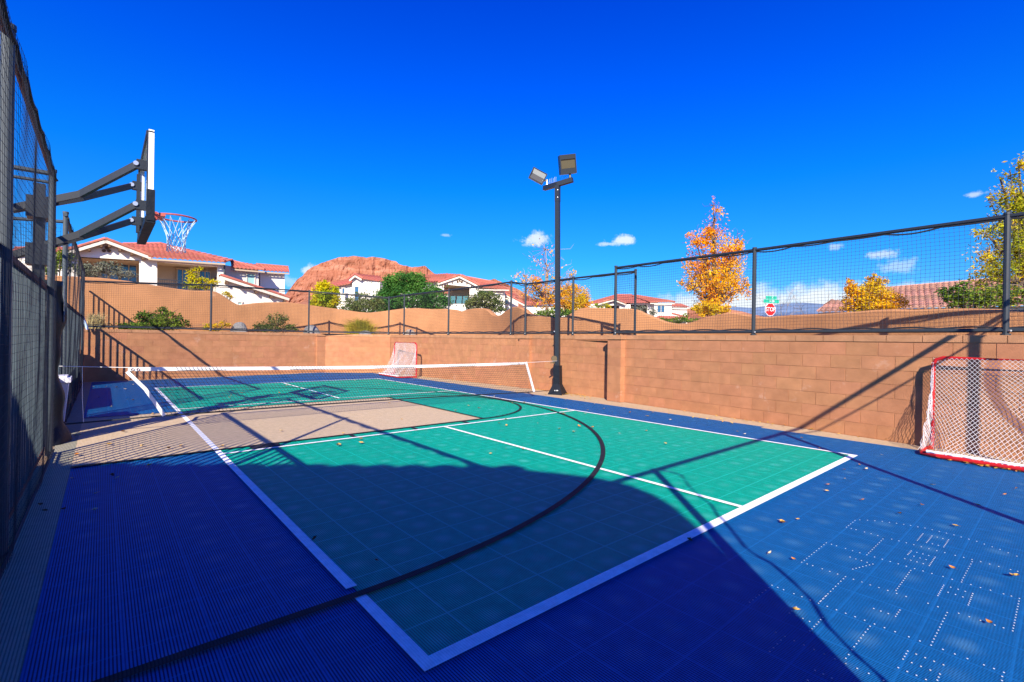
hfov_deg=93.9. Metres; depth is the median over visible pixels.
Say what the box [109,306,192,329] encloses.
bed shrub
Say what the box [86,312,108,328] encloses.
grass clump
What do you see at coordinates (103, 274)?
window
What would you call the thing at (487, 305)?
green shrub
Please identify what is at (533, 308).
house
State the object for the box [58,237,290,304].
house
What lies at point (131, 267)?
window
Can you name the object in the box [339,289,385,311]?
olive shrub
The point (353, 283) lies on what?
house
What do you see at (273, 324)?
bed shrub
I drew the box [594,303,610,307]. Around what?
sprig shrub
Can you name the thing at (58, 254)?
cypress shrub
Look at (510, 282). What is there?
netting fence
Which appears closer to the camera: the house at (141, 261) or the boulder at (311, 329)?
the boulder at (311, 329)
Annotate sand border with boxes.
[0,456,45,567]
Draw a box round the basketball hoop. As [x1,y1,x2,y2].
[13,129,196,445]
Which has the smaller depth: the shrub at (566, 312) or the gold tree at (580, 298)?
the shrub at (566, 312)
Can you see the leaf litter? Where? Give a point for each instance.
(783, 425)
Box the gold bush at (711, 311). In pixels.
[690,298,735,317]
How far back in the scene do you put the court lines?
2.88 m
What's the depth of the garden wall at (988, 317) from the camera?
15.43 m
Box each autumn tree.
[513,238,582,310]
[676,196,751,315]
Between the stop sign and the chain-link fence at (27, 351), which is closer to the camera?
the chain-link fence at (27, 351)
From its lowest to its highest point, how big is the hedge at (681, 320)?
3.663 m
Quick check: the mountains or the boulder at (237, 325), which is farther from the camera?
the mountains
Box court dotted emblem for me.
[749,520,1019,680]
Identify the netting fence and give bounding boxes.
[80,269,636,334]
[613,212,1023,334]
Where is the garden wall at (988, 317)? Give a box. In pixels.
[45,275,1023,334]
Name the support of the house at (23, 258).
on the ground
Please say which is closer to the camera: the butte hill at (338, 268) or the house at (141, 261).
the house at (141, 261)
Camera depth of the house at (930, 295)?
26.64 m
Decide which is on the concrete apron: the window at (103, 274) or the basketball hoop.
the basketball hoop
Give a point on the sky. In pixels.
(300, 135)
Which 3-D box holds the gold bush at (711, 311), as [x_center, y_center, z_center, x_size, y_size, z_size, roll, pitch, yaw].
[8.759,-0.179,20.933,1.851,3.427,1.307,1,0,-7]
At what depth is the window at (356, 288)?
59.89 m
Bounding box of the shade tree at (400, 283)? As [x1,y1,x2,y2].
[368,269,456,311]
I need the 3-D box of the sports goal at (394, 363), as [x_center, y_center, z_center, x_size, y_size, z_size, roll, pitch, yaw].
[-4.208,0.660,17.429,0.709,1.245,1.880,1,0,-38]
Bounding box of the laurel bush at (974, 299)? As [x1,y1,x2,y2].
[933,278,1023,308]
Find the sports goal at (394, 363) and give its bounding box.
[379,342,416,377]
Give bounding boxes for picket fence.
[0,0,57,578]
[58,211,84,422]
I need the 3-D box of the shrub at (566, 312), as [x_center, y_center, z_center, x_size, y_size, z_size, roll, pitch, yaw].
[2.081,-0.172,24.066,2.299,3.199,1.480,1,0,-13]
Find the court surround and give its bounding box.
[19,373,1023,681]
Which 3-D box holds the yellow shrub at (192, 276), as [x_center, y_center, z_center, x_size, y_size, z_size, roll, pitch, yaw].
[-15.704,-1.325,23.936,1.827,4.965,1.634,1,0,37]
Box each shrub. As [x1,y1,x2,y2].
[45,248,78,275]
[76,259,138,279]
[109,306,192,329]
[183,265,221,290]
[203,319,232,330]
[221,291,232,300]
[250,312,300,332]
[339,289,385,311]
[461,289,507,312]
[534,307,571,316]
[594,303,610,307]
[628,304,656,315]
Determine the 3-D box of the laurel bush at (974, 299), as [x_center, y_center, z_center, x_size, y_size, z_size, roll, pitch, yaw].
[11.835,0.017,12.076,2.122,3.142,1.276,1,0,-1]
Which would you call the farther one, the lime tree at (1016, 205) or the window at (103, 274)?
the window at (103, 274)
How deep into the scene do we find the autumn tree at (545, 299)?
25.92 m
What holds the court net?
on the court surround
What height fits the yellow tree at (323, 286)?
6.349 m
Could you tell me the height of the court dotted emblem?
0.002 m
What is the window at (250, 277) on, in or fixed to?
in the house at (141, 261)
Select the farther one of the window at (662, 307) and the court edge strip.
the window at (662, 307)
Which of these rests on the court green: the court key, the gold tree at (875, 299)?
the court key
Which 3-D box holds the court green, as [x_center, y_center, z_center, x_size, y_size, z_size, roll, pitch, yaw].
[-2.463,1.316,9.101,6.005,0.001,13.525,1,0,-41]
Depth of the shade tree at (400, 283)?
40.94 m
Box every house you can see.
[13,246,71,270]
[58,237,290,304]
[330,273,527,315]
[523,299,578,316]
[588,294,689,323]
[816,272,1023,313]
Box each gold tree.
[552,283,592,311]
[837,272,911,311]
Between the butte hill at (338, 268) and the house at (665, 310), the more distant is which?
the butte hill at (338, 268)
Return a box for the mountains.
[727,303,920,316]
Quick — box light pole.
[528,154,576,394]
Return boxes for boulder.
[230,322,247,331]
[303,325,320,333]
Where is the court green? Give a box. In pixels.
[158,379,847,655]
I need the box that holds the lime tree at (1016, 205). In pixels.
[962,151,1023,308]
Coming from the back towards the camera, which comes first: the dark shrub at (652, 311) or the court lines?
the dark shrub at (652, 311)
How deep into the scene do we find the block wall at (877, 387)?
9.12 m
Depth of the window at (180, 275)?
38.51 m
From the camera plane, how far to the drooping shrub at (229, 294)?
22.94 m
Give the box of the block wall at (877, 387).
[80,328,1023,460]
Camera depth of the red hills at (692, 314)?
398.45 m
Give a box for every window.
[100,264,119,279]
[119,263,137,281]
[176,268,188,289]
[199,270,211,290]
[246,273,255,284]
[354,286,359,299]
[657,305,664,312]
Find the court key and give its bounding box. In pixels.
[71,397,478,467]
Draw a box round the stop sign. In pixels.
[764,295,778,316]
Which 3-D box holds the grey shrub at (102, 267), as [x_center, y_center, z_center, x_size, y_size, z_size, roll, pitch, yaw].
[-20.353,-1.501,23.946,3.105,5.174,1.552,1,0,-5]
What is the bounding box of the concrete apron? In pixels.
[54,372,1023,463]
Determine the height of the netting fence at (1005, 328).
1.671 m
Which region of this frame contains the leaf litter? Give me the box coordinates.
[433,377,1020,471]
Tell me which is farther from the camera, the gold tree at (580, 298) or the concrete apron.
the gold tree at (580, 298)
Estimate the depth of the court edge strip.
2.88 m
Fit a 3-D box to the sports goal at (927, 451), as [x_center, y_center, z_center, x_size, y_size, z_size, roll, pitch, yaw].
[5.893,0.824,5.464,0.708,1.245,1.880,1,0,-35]
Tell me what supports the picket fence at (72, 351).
on the court edge strip
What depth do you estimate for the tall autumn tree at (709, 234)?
21.82 m
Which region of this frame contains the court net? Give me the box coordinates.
[60,361,551,424]
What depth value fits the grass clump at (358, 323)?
19.85 m
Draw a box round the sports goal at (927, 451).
[919,356,1023,471]
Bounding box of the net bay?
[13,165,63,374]
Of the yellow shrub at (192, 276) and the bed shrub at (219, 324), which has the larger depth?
the yellow shrub at (192, 276)
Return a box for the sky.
[6,0,1023,307]
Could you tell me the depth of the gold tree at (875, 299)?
16.80 m
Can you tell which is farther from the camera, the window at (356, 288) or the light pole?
the window at (356, 288)
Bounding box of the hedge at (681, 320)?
[660,313,699,323]
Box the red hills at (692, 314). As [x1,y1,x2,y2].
[687,308,762,322]
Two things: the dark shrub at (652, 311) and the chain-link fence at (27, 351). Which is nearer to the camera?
the chain-link fence at (27, 351)
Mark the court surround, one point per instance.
(157, 557)
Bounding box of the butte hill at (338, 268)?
[286,256,530,306]
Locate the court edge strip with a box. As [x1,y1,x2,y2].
[0,382,91,681]
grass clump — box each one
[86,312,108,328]
[339,317,380,333]
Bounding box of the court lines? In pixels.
[71,378,857,681]
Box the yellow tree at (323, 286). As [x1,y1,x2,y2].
[310,279,341,308]

